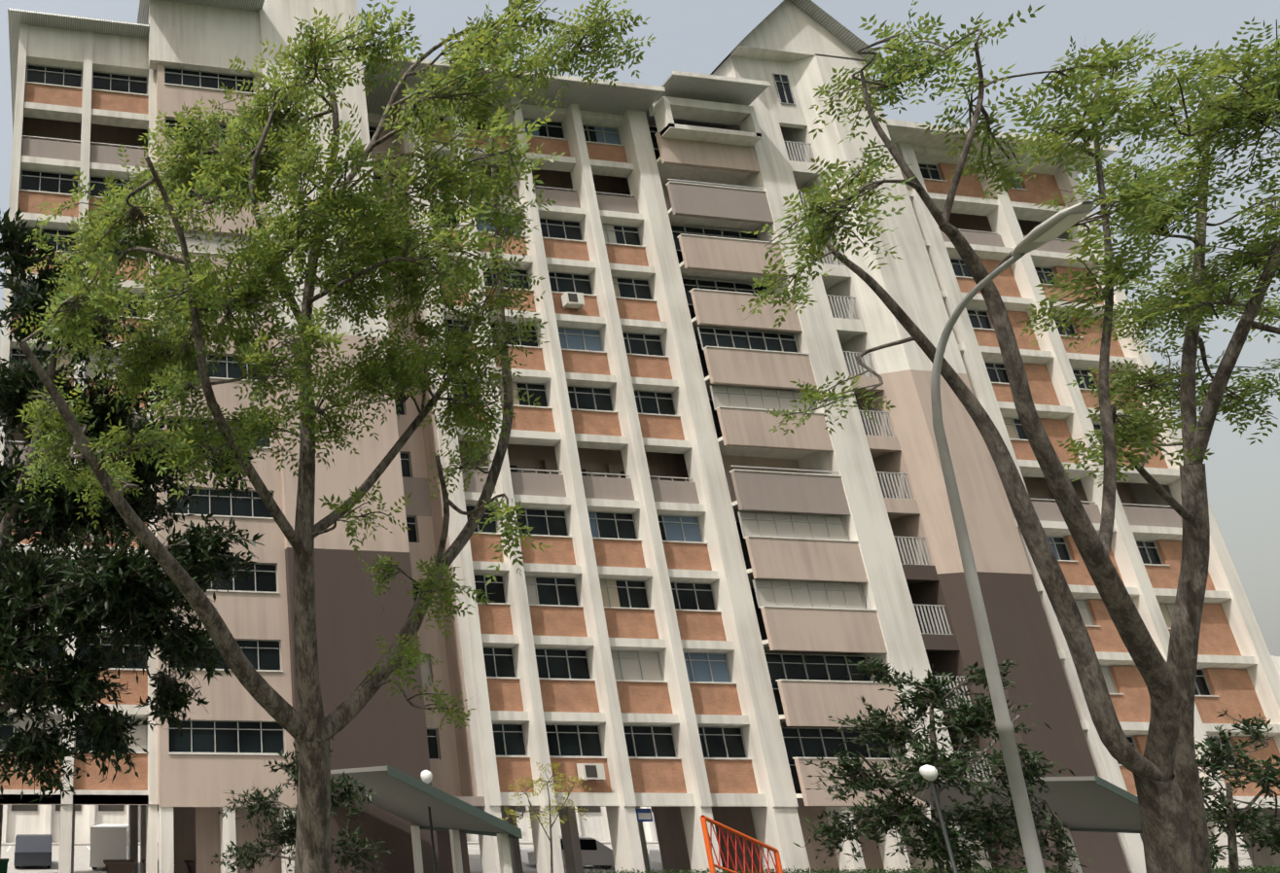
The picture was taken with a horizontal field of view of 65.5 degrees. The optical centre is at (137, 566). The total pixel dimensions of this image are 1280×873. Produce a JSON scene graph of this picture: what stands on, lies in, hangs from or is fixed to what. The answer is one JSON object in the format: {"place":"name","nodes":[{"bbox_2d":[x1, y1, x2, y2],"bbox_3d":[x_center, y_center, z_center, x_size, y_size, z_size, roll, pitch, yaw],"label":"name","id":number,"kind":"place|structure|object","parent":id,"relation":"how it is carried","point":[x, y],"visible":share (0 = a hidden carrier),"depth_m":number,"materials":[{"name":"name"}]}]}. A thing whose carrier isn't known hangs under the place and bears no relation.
{"place":"outdoors","nodes":[
{"label":"outdoors","id":0,"kind":"place"},
{"bbox_2d":[0,841,663,872],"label":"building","id":1,"kind":"structure","parent":0,"point":[82,853],"depth_m":42.84,"materials":[{"name":"paint"}]},
{"bbox_2d":[13,834,52,868],"bbox_3d":[-5.196,14.189,39.152,1.770,1.450,4.400,2,-16,-6],"label":"dark car","id":2,"kind":"object","parent":1,"relation":"on","point":[32,850],"visible":1,"depth_m":37.39,"materials":[{"name":"grey paint"}]},
{"bbox_2d":[89,824,128,869],"bbox_3d":[-1.160,13.855,38.827,1.720,1.950,4.700,-1,-16,5],"label":"white van","id":3,"kind":"object","parent":1,"relation":"on","point":[109,841],"visible":0.69,"depth_m":36.66,"materials":[{"name":"white paint"}]},
{"bbox_2d":[330,764,526,872],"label":"shelter","id":4,"kind":"object","parent":1,"relation":"on","point":[409,799],"visible":0.94,"depth_m":21.89,"materials":[{"name":"grey"}]},
{"bbox_2d":[420,770,436,872],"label":"garden lamp","id":5,"kind":"object","parent":1,"relation":"on","point":[426,776],"visible":0.94,"depth_m":21.93,"materials":[{"name":"grey paint"}]},
{"bbox_2d":[520,836,614,869],"bbox_3d":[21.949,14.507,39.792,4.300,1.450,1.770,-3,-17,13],"label":"silver car","id":6,"kind":"object","parent":1,"relation":"on","point":[594,852],"visible":0.52,"depth_m":38.83,"materials":[{"name":"white paint"}]},
{"bbox_2d":[648,849,661,862],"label":"white car","id":7,"kind":"object","parent":1,"relation":"on","point":[655,855],"depth_m":40.92,"materials":[{"name":"white paint"}]},
{"bbox_2d":[888,775,1141,872],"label":"shelter","id":8,"kind":"object","parent":1,"relation":"on","point":[1094,803],"visible":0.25,"depth_m":24.08,"materials":[{"name":"grey"}]},
{"bbox_2d":[0,0,1279,656],"label":"sky","id":9,"kind":"structure","parent":0,"point":[693,36],"materials":[{"name":"grey"}]},
{"bbox_3d":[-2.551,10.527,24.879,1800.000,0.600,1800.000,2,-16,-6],"label":"ground","id":10,"kind":"structure","parent":0,"visible":0},
{"bbox_2d":[0,858,8,872],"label":"green wheelie bin","id":11,"kind":"object","parent":10,"relation":"on","point":[4,866],"visible":1,"depth_m":29.17,"materials":[{"name":"green plastic"}]},
{"bbox_2d":[0,207,266,803],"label":"tree","id":12,"kind":"object","parent":10,"relation":"on","point":[132,593],"visible":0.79,"depth_m":13.96,"materials":[{"name":"green plant"}]},
{"bbox_2d":[103,859,195,872],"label":"planters","id":13,"kind":"object","parent":10,"relation":"on","point":[119,866],"visible":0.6,"depth_m":26.29,"materials":[{"name":"brown"}]},
{"bbox_2d":[211,738,393,872],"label":"tree","id":14,"kind":"object","parent":10,"relation":"on","point":[288,835],"visible":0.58,"depth_m":20.13,"materials":[{"name":"green plant"}]},
{"bbox_2d":[10,0,656,872],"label":"roadside tree","id":15,"kind":"object","parent":10,"relation":"on","point":[275,144],"visible":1,"depth_m":10.33,"materials":[{"name":"green plant"}]},
{"bbox_2d":[499,762,593,872],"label":"tree","id":16,"kind":"object","parent":10,"relation":"on","point":[540,779],"visible":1,"depth_m":21.82,"materials":[{"name":"yellow-green leaf"},{"name":"grey brown bark"}]},
{"bbox_2d":[0,0,1279,872],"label":"apartment building","id":17,"kind":"structure","parent":10,"relation":"on","point":[697,604],"depth_m":31.68,"materials":[{"name":"white paint"}]},
{"bbox_2d":[635,809,652,821],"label":"void deck signs","id":18,"kind":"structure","parent":17,"relation":"attached to","point":[643,815],"depth_m":28.35,"materials":[{"name":"blue"}]},
{"bbox_2d":[1,655,1279,843],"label":"neighbouring block","id":19,"kind":"structure","parent":10,"relation":"on","point":[31,819],"depth_m":58.15,"materials":[{"name":"grey paint"}]},
{"bbox_2d":[700,815,782,872],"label":"railing","id":20,"kind":"object","parent":10,"relation":"on","point":[709,847],"visible":1,"depth_m":16.97,"materials":[{"name":"orange paint"}]},
{"bbox_2d":[587,864,1078,872],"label":"hedge","id":21,"kind":"object","parent":10,"relation":"on","point":[919,871],"visible":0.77,"depth_m":23.84,"materials":[{"name":"green plant"}]},
{"bbox_2d":[919,764,958,872],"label":"garden lamp","id":22,"kind":"object","parent":10,"relation":"on","point":[929,773],"visible":1,"depth_m":18.84,"materials":[{"name":"grey paint"}]},
{"bbox_2d":[793,654,1094,872],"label":"tree","id":23,"kind":"object","parent":10,"relation":"on","point":[980,823],"visible":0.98,"depth_m":20.82,"materials":[{"name":"green plant"}]},
{"bbox_2d":[737,0,1213,872],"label":"roadside tree","id":24,"kind":"object","parent":10,"relation":"on","point":[1167,835],"visible":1,"depth_m":9.84,"materials":[{"name":"green plant"}]},
{"bbox_2d":[930,200,1094,872],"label":"tall street light","id":25,"kind":"object","parent":10,"relation":"on","point":[1055,226],"visible":1,"depth_m":9.76,"materials":[{"name":"metal"}]},
{"bbox_2d":[1033,17,1279,872],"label":"roadside tree","id":26,"kind":"object","parent":10,"relation":"on","point":[1203,285],"visible":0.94,"depth_m":11.30,"materials":[{"name":"green plant"}]},
{"bbox_2d":[1194,709,1279,872],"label":"small tree","id":27,"kind":"object","parent":10,"relation":"on","point":[1232,819],"visible":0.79,"depth_m":17.10,"materials":[{"name":"green plant"}]},
{"bbox_2d":[1210,863,1279,872],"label":"hedge","id":28,"kind":"object","parent":10,"relation":"on","point":[1263,870],"visible":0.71,"depth_m":25.25,"materials":[{"name":"green plant"}]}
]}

